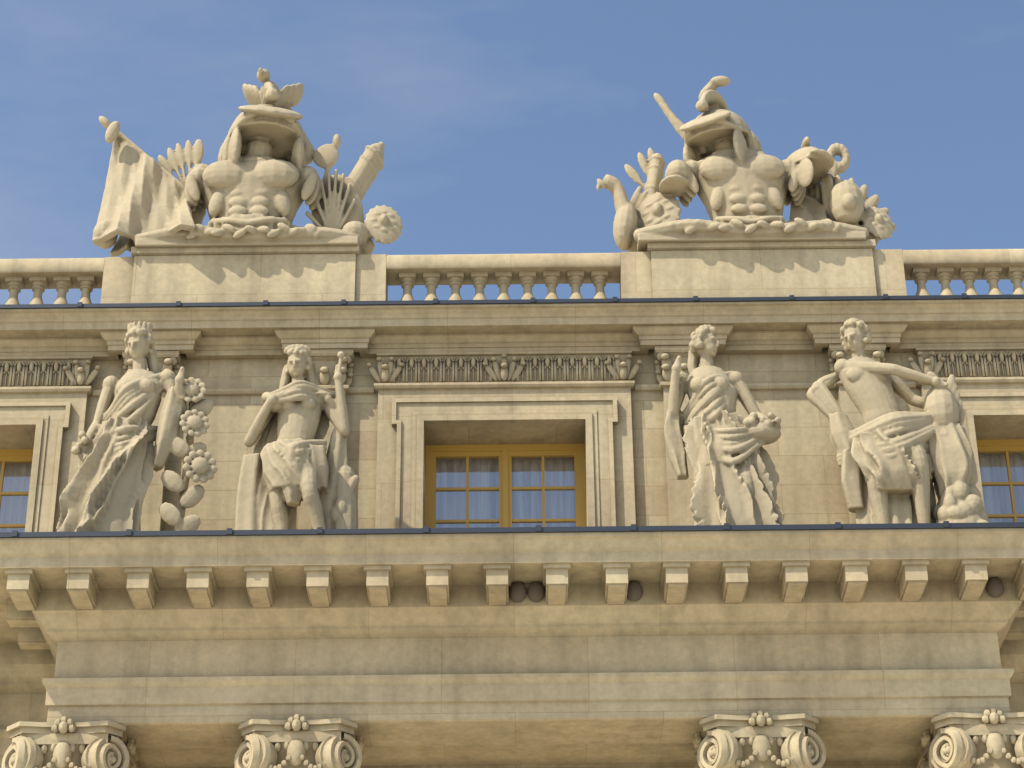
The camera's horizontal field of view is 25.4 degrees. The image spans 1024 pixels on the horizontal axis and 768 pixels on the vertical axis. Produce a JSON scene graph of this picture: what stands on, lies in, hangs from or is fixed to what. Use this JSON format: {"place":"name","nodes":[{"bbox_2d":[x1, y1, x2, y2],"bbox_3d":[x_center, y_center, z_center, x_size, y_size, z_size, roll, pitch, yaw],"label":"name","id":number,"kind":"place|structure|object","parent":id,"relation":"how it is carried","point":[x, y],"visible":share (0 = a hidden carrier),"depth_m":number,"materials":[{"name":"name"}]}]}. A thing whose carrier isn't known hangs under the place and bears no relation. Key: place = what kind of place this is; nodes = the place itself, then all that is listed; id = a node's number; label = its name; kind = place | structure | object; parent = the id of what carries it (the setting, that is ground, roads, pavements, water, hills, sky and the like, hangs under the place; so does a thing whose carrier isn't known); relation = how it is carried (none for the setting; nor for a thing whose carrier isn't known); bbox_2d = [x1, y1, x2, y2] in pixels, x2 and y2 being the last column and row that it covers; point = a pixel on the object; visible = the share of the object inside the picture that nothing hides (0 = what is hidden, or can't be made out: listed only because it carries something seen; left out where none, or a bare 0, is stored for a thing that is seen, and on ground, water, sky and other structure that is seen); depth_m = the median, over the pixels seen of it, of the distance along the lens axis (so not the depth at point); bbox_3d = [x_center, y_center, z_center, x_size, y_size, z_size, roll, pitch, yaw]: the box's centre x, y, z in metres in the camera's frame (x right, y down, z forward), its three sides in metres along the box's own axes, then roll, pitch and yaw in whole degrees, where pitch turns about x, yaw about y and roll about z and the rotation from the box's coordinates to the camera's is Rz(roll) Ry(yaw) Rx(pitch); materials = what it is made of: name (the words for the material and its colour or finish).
{"place":"outdoors","nodes":[
{"label":"outdoors","id":0,"kind":"place"},
{"bbox_2d":[0,0,1023,303],"label":"sky","id":1,"kind":"structure","parent":0,"point":[498,123],"materials":[{"name":"blue"}]},
{"label":"ground","id":2,"kind":"structure","parent":0,"visible":0},
{"bbox_2d":[0,347,1023,767],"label":"attic wall","id":3,"kind":"structure","parent":2,"relation":"on","point":[804,459],"depth_m":23.78,"materials":[{"name":"beige stone"}]},
{"bbox_2d":[0,299,1023,531],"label":"attic trim","id":4,"kind":"structure","parent":3,"relation":"attached to","point":[52,416],"depth_m":24.00,"materials":[{"name":"beige stone"}]},
{"bbox_2d":[0,528,1023,767],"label":"entablature","id":5,"kind":"structure","parent":3,"relation":"attached to","point":[446,649],"depth_m":20.96,"materials":[{"name":"stone"}]},
{"bbox_2d":[0,293,1023,537],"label":"lead flashing","id":6,"kind":"object","parent":5,"relation":"on","point":[516,529],"visible":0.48,"depth_m":20.76,"materials":[{"name":"grey metal"}]},
{"bbox_2d":[56,321,216,531],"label":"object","id":7,"kind":"object","parent":6,"relation":"on","point":[121,457],"visible":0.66,"depth_m":22.44,"materials":[{"name":"stone"}]},
{"bbox_2d":[235,344,358,529],"bbox_3d":[-2.063,0.803,22.507,1.298,2.653,0.853,-1,-29,0],"label":"nymph statue","id":8,"kind":"object","parent":6,"relation":"on","point":[289,465],"visible":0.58,"depth_m":22.43,"materials":[{"name":"stone"}]},
{"bbox_2d":[0,239,1023,303],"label":"balustrade","id":9,"kind":"object","parent":6,"relation":"on","point":[655,270],"visible":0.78,"depth_m":24.64,"materials":[{"name":"stone"}]},
{"bbox_2d":[92,68,402,256],"bbox_3d":[-2.959,-2.446,25.492,3.498,2.473,1.240,-1,-29,0],"label":"trophy sculpture","id":10,"kind":"object","parent":9,"relation":"on","point":[258,183],"visible":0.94,"depth_m":25.13,"materials":[{"name":"stone"}]},
{"bbox_2d":[596,76,895,251],"bbox_3d":[2.589,-2.424,25.433,3.311,2.280,1.061,-1,-29,0],"label":"trophy of arms","id":11,"kind":"object","parent":9,"relation":"on","point":[736,179],"visible":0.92,"depth_m":25.09,"materials":[{"name":"stone"}]},
{"bbox_2d":[664,325,784,524],"bbox_3d":[2.093,0.652,22.524,1.145,2.862,0.875,-1,-29,0],"label":"pomona statue","id":12,"kind":"object","parent":6,"relation":"on","point":[736,477],"visible":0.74,"depth_m":22.40,"materials":[{"name":"stone"}]},
{"bbox_2d":[806,318,988,523],"bbox_3d":[3.819,0.642,22.596,1.684,2.918,0.853,-1,-29,0],"label":"genius statue","id":13,"kind":"object","parent":6,"relation":"on","point":[895,463],"visible":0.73,"depth_m":22.37,"materials":[{"name":"stone"}]},
{"bbox_2d":[509,577,1003,602],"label":"swallow nests","id":14,"kind":"object","parent":5,"relation":"attached to","point":[519,592],"visible":0.98,"depth_m":21.02,"materials":[{"name":"brown"}]},
{"bbox_2d":[0,453,1023,531],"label":"window panes","id":15,"kind":"structure","parent":3,"relation":"attached to","point":[527,472],"depth_m":24.09,"materials":[{"name":"blue glass"}]},
{"bbox_2d":[0,349,1023,386],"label":"carved ornament","id":16,"kind":"object","parent":3,"relation":"attached to","point":[390,371],"visible":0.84,"depth_m":23.98,"materials":[{"name":"stone"}]},
{"bbox_2d":[0,439,1023,527],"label":"window frames","id":17,"kind":"structure","parent":3,"relation":"attached to","point":[505,454],"depth_m":23.98,"materials":[{"name":"brown wood"}]},
{"bbox_2d":[1,707,1023,767],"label":"column capitals","id":18,"kind":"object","parent":2,"relation":"on","point":[992,737],"depth_m":20.58,"materials":[{"name":"stone"}]}
]}

